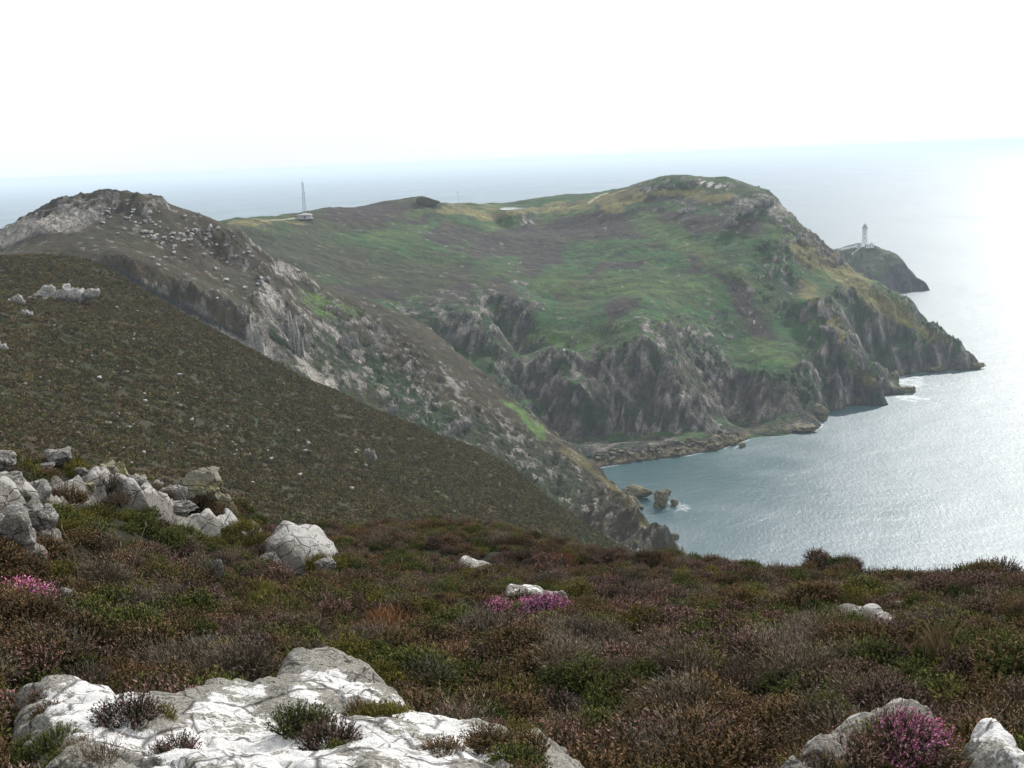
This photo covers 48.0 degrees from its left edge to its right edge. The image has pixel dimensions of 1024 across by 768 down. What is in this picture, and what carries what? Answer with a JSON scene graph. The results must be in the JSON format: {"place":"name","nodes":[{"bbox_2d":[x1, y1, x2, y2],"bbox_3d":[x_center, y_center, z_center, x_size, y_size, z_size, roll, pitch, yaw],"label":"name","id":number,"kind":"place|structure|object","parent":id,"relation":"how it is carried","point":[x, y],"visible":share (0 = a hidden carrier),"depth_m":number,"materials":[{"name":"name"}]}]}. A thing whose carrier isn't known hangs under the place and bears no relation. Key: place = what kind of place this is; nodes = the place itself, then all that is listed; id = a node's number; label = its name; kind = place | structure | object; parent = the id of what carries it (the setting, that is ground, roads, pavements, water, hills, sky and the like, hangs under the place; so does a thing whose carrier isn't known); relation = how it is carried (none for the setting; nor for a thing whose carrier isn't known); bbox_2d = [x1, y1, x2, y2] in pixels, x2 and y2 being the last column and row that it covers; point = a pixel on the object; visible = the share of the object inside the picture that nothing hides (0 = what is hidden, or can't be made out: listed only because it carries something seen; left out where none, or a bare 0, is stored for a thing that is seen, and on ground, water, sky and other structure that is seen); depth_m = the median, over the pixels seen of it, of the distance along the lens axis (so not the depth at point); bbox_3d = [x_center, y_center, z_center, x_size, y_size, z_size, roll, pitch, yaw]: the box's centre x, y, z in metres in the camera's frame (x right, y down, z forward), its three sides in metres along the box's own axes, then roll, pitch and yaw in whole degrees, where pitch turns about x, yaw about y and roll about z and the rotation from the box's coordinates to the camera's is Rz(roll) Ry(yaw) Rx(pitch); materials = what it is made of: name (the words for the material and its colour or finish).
{"place":"outdoors","nodes":[
{"label":"outdoors","id":0,"kind":"place"},
{"bbox_2d":[0,256,622,548],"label":"hillside","id":1,"kind":"structure","parent":0,"point":[148,423],"depth_m":198.11,"materials":[{"name":"plant"}]},
{"bbox_2d":[0,341,8,348],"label":"rock outcrop","id":2,"kind":"object","parent":1,"relation":"on","point":[3,346],"visible":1,"depth_m":184.16,"materials":[{"name":"grey stone"}]},
{"bbox_2d":[7,294,24,303],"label":"rock outcrop","id":3,"kind":"object","parent":1,"relation":"on","point":[17,298],"visible":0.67,"depth_m":223.22,"materials":[{"name":"grey stone"}]},
{"bbox_2d":[21,309,33,315],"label":"rock outcrop","id":4,"kind":"object","parent":1,"relation":"on","point":[26,311],"visible":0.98,"depth_m":208.59,"materials":[{"name":"grey stone"}]},
{"bbox_2d":[32,283,99,303],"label":"rock outcrop","id":5,"kind":"object","parent":1,"relation":"on","point":[67,292],"visible":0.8,"depth_m":236.97,"materials":[{"name":"grey stone"}]},
{"bbox_2d":[0,253,634,553],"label":"hillside heather","id":6,"kind":"object","parent":1,"relation":"on","point":[394,467],"visible":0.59,"depth_m":218.66,"materials":[{"name":"plant"}]},
{"bbox_2d":[364,448,376,460],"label":"rock outcrop","id":7,"kind":"object","parent":1,"relation":"on","point":[370,454],"visible":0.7,"depth_m":247.94,"materials":[{"name":"grey stone"}]},
{"bbox_2d":[0,189,685,554],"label":"knoll hill","id":8,"kind":"structure","parent":0,"point":[424,375],"depth_m":451.91,"materials":[{"name":"grey stone"}]},
{"bbox_2d":[247,328,265,354],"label":"rock outcrop","id":9,"kind":"object","parent":8,"relation":"on","point":[257,343],"visible":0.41,"depth_m":405.46,"materials":[{"name":"grey stone"}]},
{"bbox_2d":[288,310,303,357],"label":"rock outcrop","id":10,"kind":"object","parent":8,"relation":"on","point":[296,342],"visible":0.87,"depth_m":426.99,"materials":[{"name":"grey stone"}]},
{"bbox_2d":[338,331,359,349],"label":"rock outcrop","id":11,"kind":"object","parent":8,"relation":"on","point":[349,340],"visible":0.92,"depth_m":468.83,"materials":[{"name":"grey stone"}]},
{"bbox_2d":[385,400,398,414],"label":"rock outcrop","id":12,"kind":"object","parent":8,"relation":"on","point":[392,408],"visible":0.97,"depth_m":436.69,"materials":[{"name":"grey stone"}]},
{"bbox_2d":[452,417,472,432],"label":"rock outcrop","id":13,"kind":"object","parent":8,"relation":"on","point":[462,424],"visible":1,"depth_m":451.66,"materials":[{"name":"grey stone"}]},
{"bbox_2d":[1,461,1019,764],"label":"ground","id":14,"kind":"structure","parent":0,"point":[123,535],"depth_m":16.12,"materials":[{"name":"soil"}]},
{"bbox_2d":[0,450,16,471],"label":"boulder","id":15,"kind":"object","parent":14,"relation":"on","point":[8,460],"visible":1,"depth_m":15.35,"materials":[{"name":"grey stone"}]},
{"bbox_2d":[0,471,31,500],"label":"boulder","id":16,"kind":"object","parent":14,"relation":"on","point":[17,478],"visible":0.43,"depth_m":14.56,"materials":[{"name":"grey stone"}]},
{"bbox_2d":[0,502,35,555],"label":"boulder","id":17,"kind":"object","parent":14,"relation":"on","point":[15,523],"visible":0.67,"depth_m":11.55,"materials":[{"name":"grey stone"}]},
{"bbox_2d":[0,476,68,510],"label":"rock","id":18,"kind":"object","parent":14,"relation":"on","point":[10,493],"visible":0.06,"depth_m":14.24,"materials":[{"name":"grey stone"}]},
{"bbox_2d":[32,543,47,561],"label":"boulder","id":19,"kind":"object","parent":14,"relation":"on","point":[37,550],"visible":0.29,"depth_m":12.02,"materials":[{"name":"grey stone"}]},
{"bbox_2d":[27,479,52,503],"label":"boulder","id":20,"kind":"object","parent":14,"relation":"on","point":[42,488],"visible":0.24,"depth_m":14.95,"materials":[{"name":"grey stone"}]},
{"bbox_2d":[23,503,58,534],"bbox_3d":[-5.682,1.655,13.796,0.476,0.510,0.487,8,15,42],"label":"boulder","id":21,"kind":"object","parent":14,"relation":"on","point":[45,516],"visible":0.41,"depth_m":13.68,"materials":[{"name":"grey stone"}]},
{"bbox_2d":[39,462,55,468],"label":"boulder","id":22,"kind":"object","parent":14,"relation":"on","point":[49,465],"visible":0.69,"depth_m":17.60,"materials":[{"name":"grey stone"}]},
{"bbox_2d":[39,528,61,541],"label":"boulder","id":23,"kind":"object","parent":14,"relation":"on","point":[56,531],"visible":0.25,"depth_m":13.64,"materials":[{"name":"grey stone"}]},
{"bbox_2d":[43,446,72,465],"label":"boulder","id":24,"kind":"object","parent":14,"relation":"on","point":[59,456],"visible":0.87,"depth_m":17.97,"materials":[{"name":"grey stone"}]},
{"bbox_2d":[59,587,72,599],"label":"boulder","id":25,"kind":"object","parent":14,"relation":"on","point":[66,590],"visible":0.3,"depth_m":10.97,"materials":[{"name":"grey stone"}]},
{"bbox_2d":[61,523,79,577],"bbox_3d":[-4.623,1.749,12.044,0.024,0.637,0.138,7,14,39],"label":"grass stem","id":26,"kind":"object","parent":14,"relation":"on","point":[72,549],"visible":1,"depth_m":12.05,"materials":[{"name":"plant"}]},
{"bbox_2d":[47,466,112,505],"bbox_3d":[-6.455,2.213,17.951,0.650,2.405,3.500,-2,11,0],"label":"rock","id":27,"kind":"object","parent":14,"relation":"on","point":[80,482],"visible":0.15,"depth_m":17.48,"materials":[{"name":"grey stone"}]},
{"bbox_2d":[75,467,87,476],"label":"boulder","id":28,"kind":"object","parent":14,"relation":"on","point":[81,471],"visible":0.84,"depth_m":17.75,"materials":[{"name":"grey stone"}]},
{"bbox_2d":[85,482,95,493],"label":"boulder","id":29,"kind":"object","parent":14,"relation":"on","point":[90,486],"visible":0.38,"depth_m":17.34,"materials":[{"name":"grey stone"}]},
{"bbox_2d":[99,460,128,476],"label":"boulder","id":30,"kind":"object","parent":14,"relation":"on","point":[112,466],"visible":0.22,"depth_m":18.83,"materials":[{"name":"beige stone"}]},
{"bbox_2d":[131,521,146,569],"bbox_3d":[-4.495,1.954,13.838,0.249,0.626,0.014,-3,11,-1],"label":"grass stem","id":31,"kind":"object","parent":14,"relation":"on","point":[139,543],"visible":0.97,"depth_m":13.83,"materials":[{"name":"plant"}]},
{"bbox_2d":[132,474,147,485],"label":"boulder","id":32,"kind":"object","parent":14,"relation":"on","point":[143,478],"visible":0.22,"depth_m":20.49,"materials":[{"name":"grey stone"}]},
{"bbox_2d":[111,473,174,525],"bbox_3d":[-6.085,2.586,19.639,1.300,2.935,3.850,-2,11,0],"label":"rock","id":33,"kind":"object","parent":14,"relation":"on","point":[146,493],"visible":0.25,"depth_m":18.07,"materials":[{"name":"grey stone"}]},
{"bbox_2d":[148,479,163,491],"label":"boulder","id":34,"kind":"object","parent":14,"relation":"on","point":[159,482],"visible":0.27,"depth_m":21.16,"materials":[{"name":"grey stone"}]},
{"bbox_2d":[163,484,187,500],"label":"boulder","id":35,"kind":"object","parent":14,"relation":"on","point":[180,492],"visible":0.62,"depth_m":21.45,"materials":[{"name":"grey stone"}]},
{"bbox_2d":[174,500,198,515],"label":"boulder","id":36,"kind":"object","parent":14,"relation":"on","point":[184,507],"visible":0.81,"depth_m":21.19,"materials":[{"name":"grey stone"}]},
{"bbox_2d":[178,466,221,503],"bbox_3d":[-6.093,2.049,22.264,0.850,0.794,0.914,3,12,25],"label":"boulder","id":37,"kind":"object","parent":14,"relation":"on","point":[202,483],"visible":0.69,"depth_m":22.13,"materials":[{"name":"grey stone"}]},
{"bbox_2d":[210,559,223,579],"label":"boulder","id":38,"kind":"object","parent":14,"relation":"on","point":[219,565],"visible":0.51,"depth_m":15.66,"materials":[{"name":"grey stone"}]},
{"bbox_2d":[172,508,261,537],"bbox_3d":[-5.554,3.402,22.499,1.140,2.955,5.297,0,11,11],"label":"rock","id":39,"kind":"object","parent":14,"relation":"on","point":[206,520],"visible":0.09,"depth_m":21.24,"materials":[{"name":"grey stone"}]},
{"bbox_2d":[211,491,237,515],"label":"boulder","id":40,"kind":"object","parent":14,"relation":"on","point":[219,497],"visible":0.43,"depth_m":22.76,"materials":[{"name":"grey stone"}]},
{"bbox_2d":[259,552,280,564],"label":"boulder","id":41,"kind":"object","parent":14,"relation":"on","point":[269,554],"visible":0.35,"depth_m":19.88,"materials":[{"name":"grey stone"}]},
{"bbox_2d":[11,646,584,767],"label":"rock slab","id":42,"kind":"object","parent":14,"relation":"on","point":[224,718],"visible":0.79,"depth_m":4.84,"materials":[{"name":"white stone"}]},
{"bbox_2d":[260,521,338,575],"bbox_3d":[-4.085,3.867,24.167,2.000,3.402,7.100,-2,11,0],"label":"rock","id":43,"kind":"object","parent":14,"relation":"on","point":[293,544],"visible":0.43,"depth_m":21.12,"materials":[{"name":"grey stone"}]},
{"bbox_2d":[313,556,335,571],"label":"boulder","id":44,"kind":"object","parent":14,"relation":"on","point":[327,562],"visible":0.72,"depth_m":20.59,"materials":[{"name":"grey stone"}]},
{"bbox_2d":[459,556,489,569],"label":"rock","id":45,"kind":"object","parent":14,"relation":"on","point":[468,560],"visible":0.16,"depth_m":25.64,"materials":[{"name":"grey stone"}]},
{"bbox_2d":[0,446,1023,767],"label":"heather","id":46,"kind":"object","parent":14,"relation":"on","point":[704,628],"visible":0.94,"depth_m":9.47,"materials":[{"name":"plant"}]},
{"bbox_2d":[505,584,566,598],"bbox_3d":[0.397,4.004,19.350,1.100,1.870,2.500,-2,11,0],"label":"rock","id":47,"kind":"object","parent":14,"relation":"on","point":[513,587],"visible":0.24,"depth_m":18.98,"materials":[{"name":"white stone"}]},
{"bbox_2d":[229,547,974,716],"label":"dry grass","id":48,"kind":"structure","parent":14,"relation":"on","point":[387,616],"depth_m":12.69,"materials":[{"name":"plant"}]},
{"bbox_2d":[781,698,944,767],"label":"rock ridge","id":49,"kind":"object","parent":14,"relation":"on","point":[819,742],"visible":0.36,"depth_m":4.34,"materials":[{"name":"grey stone"}]},
{"bbox_2d":[836,603,891,622],"bbox_3d":[3.791,3.038,12.119,0.830,2.659,5.013,0,11,11],"label":"rock","id":50,"kind":"object","parent":14,"relation":"on","point":[874,608],"visible":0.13,"depth_m":12.53,"materials":[{"name":"grey stone"}]},
{"bbox_2d":[961,718,1023,767],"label":"rock slab","id":51,"kind":"object","parent":14,"relation":"on","point":[991,743],"visible":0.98,"depth_m":4.51,"materials":[{"name":"white stone"}]},
{"bbox_2d":[0,142,1023,573],"bbox_3d":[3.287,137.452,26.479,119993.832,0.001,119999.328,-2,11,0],"label":"sea","id":52,"kind":"structure","parent":0,"point":[928,474],"depth_m":840.05,"materials":[{"name":"liquid"}]},
{"bbox_2d":[631,496,643,507],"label":"sea rock","id":53,"kind":"object","parent":52,"relation":"in","point":[638,503],"visible":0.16,"depth_m":463.73,"materials":[{"name":"grey stone"}]},
{"bbox_2d":[622,484,653,497],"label":"sea rock","id":54,"kind":"object","parent":52,"relation":"in","point":[637,491],"visible":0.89,"depth_m":476.48,"materials":[{"name":"grey stone"}]},
{"bbox_2d":[653,489,670,507],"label":"sea rock","id":55,"kind":"object","parent":52,"relation":"in","point":[661,498],"visible":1,"depth_m":462.74,"materials":[{"name":"grey stone"}]},
{"bbox_2d":[670,499,678,505],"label":"sea rock","id":56,"kind":"object","parent":52,"relation":"in","point":[673,502],"visible":1,"depth_m":465.15,"materials":[{"name":"grey stone"}]},
{"bbox_2d":[671,533,678,538],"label":"sea rock","id":57,"kind":"object","parent":52,"relation":"in","point":[675,535],"visible":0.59,"depth_m":424.93,"materials":[{"name":"grey stone"}]},
{"bbox_2d":[709,434,722,442],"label":"sea rock","id":58,"kind":"object","parent":52,"relation":"in","point":[717,438],"visible":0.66,"depth_m":555.63,"materials":[{"name":"beige stone"}]},
{"bbox_2d":[724,435,739,445],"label":"sea rock","id":59,"kind":"object","parent":52,"relation":"in","point":[732,440],"visible":1,"depth_m":556.80,"materials":[{"name":"beige stone"}]},
{"bbox_2d":[792,423,819,432],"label":"sea rock","id":60,"kind":"object","parent":52,"relation":"in","point":[807,428],"visible":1,"depth_m":576.21,"materials":[{"name":"beige stone"}]},
{"bbox_2d":[812,403,829,420],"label":"sea rock","id":61,"kind":"object","parent":52,"relation":"in","point":[820,412],"visible":0.96,"depth_m":599.59,"materials":[{"name":"grey stone"}]},
{"bbox_2d":[889,370,898,383],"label":"sea rock","id":62,"kind":"object","parent":52,"relation":"in","point":[894,375],"visible":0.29,"depth_m":669.60,"materials":[{"name":"grey stone"}]},
{"bbox_2d":[896,386,916,393],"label":"sea rock","id":63,"kind":"object","parent":52,"relation":"in","point":[907,389],"visible":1,"depth_m":656.07,"materials":[{"name":"grey stone"}]},
{"bbox_2d":[927,366,942,372],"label":"sea rock","id":64,"kind":"object","parent":52,"relation":"in","point":[935,369],"visible":1,"depth_m":713.36,"materials":[{"name":"grey stone"}]},
{"bbox_2d":[971,362,985,367],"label":"sea rock","id":65,"kind":"object","parent":52,"relation":"in","point":[979,365],"visible":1,"depth_m":717.21,"materials":[{"name":"grey stone"}]},
{"bbox_2d":[0,0,1023,182],"label":"sky","id":66,"kind":"structure","parent":0,"point":[90,89],"materials":[{"name":"white"}]},
{"bbox_2d":[497,206,531,209],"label":"pond","id":67,"kind":"structure","parent":0,"point":[511,207],"depth_m":870.11,"materials":[{"name":"grey liquid"}]},
{"bbox_2d":[219,175,980,466],"bbox_3d":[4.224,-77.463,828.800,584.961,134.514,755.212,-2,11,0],"label":"headland hill","id":68,"kind":"structure","parent":0,"point":[644,304],"depth_m":674.21,"materials":[{"name":"green plant"}]},
{"bbox_2d":[302,182,305,212],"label":"radio mast","id":69,"kind":"object","parent":68,"relation":"on","point":[302,197],"visible":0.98,"depth_m":746.77,"materials":[{"name":"metal"}]},
{"bbox_2d":[298,213,312,219],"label":"round building","id":70,"kind":"structure","parent":68,"relation":"on","point":[305,216],"depth_m":737.31,"materials":[{"name":"concrete"}]},
{"bbox_2d":[416,197,439,205],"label":"rock outcrop","id":71,"kind":"object","parent":68,"relation":"on","point":[424,201],"visible":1,"depth_m":819.10,"materials":[{"name":"grey stone"}]},
{"bbox_2d":[677,208,686,213],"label":"rock outcrop","id":72,"kind":"object","parent":68,"relation":"on","point":[681,210],"visible":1,"depth_m":788.37,"materials":[{"name":"grey stone"}]},
{"bbox_2d":[724,217,737,227],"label":"rock outcrop","id":73,"kind":"object","parent":68,"relation":"on","point":[729,222],"visible":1,"depth_m":750.50,"materials":[{"name":"grey stone"}]},
{"bbox_2d":[740,204,753,215],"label":"rock outcrop","id":74,"kind":"object","parent":68,"relation":"on","point":[745,209],"visible":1,"depth_m":757.52,"materials":[{"name":"grey stone"}]},
{"bbox_2d":[753,197,773,207],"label":"rock outcrop","id":75,"kind":"object","parent":68,"relation":"on","point":[765,203],"visible":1,"depth_m":764.27,"materials":[{"name":"grey stone"}]},
{"bbox_2d":[834,244,929,292],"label":"island hill","id":76,"kind":"structure","parent":0,"point":[890,270],"depth_m":1112.71,"materials":[{"name":"grey stone"}]},
{"bbox_2d":[861,224,867,246],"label":"lighthouse","id":77,"kind":"object","parent":76,"relation":"on","point":[864,236],"visible":1,"depth_m":1124.45,"materials":[{"name":"paint"}]},
{"bbox_2d":[865,242,873,247],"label":"keepers house","id":78,"kind":"structure","parent":76,"relation":"on","point":[870,245],"depth_m":1125.11,"materials":[{"name":"paint"}]}
]}

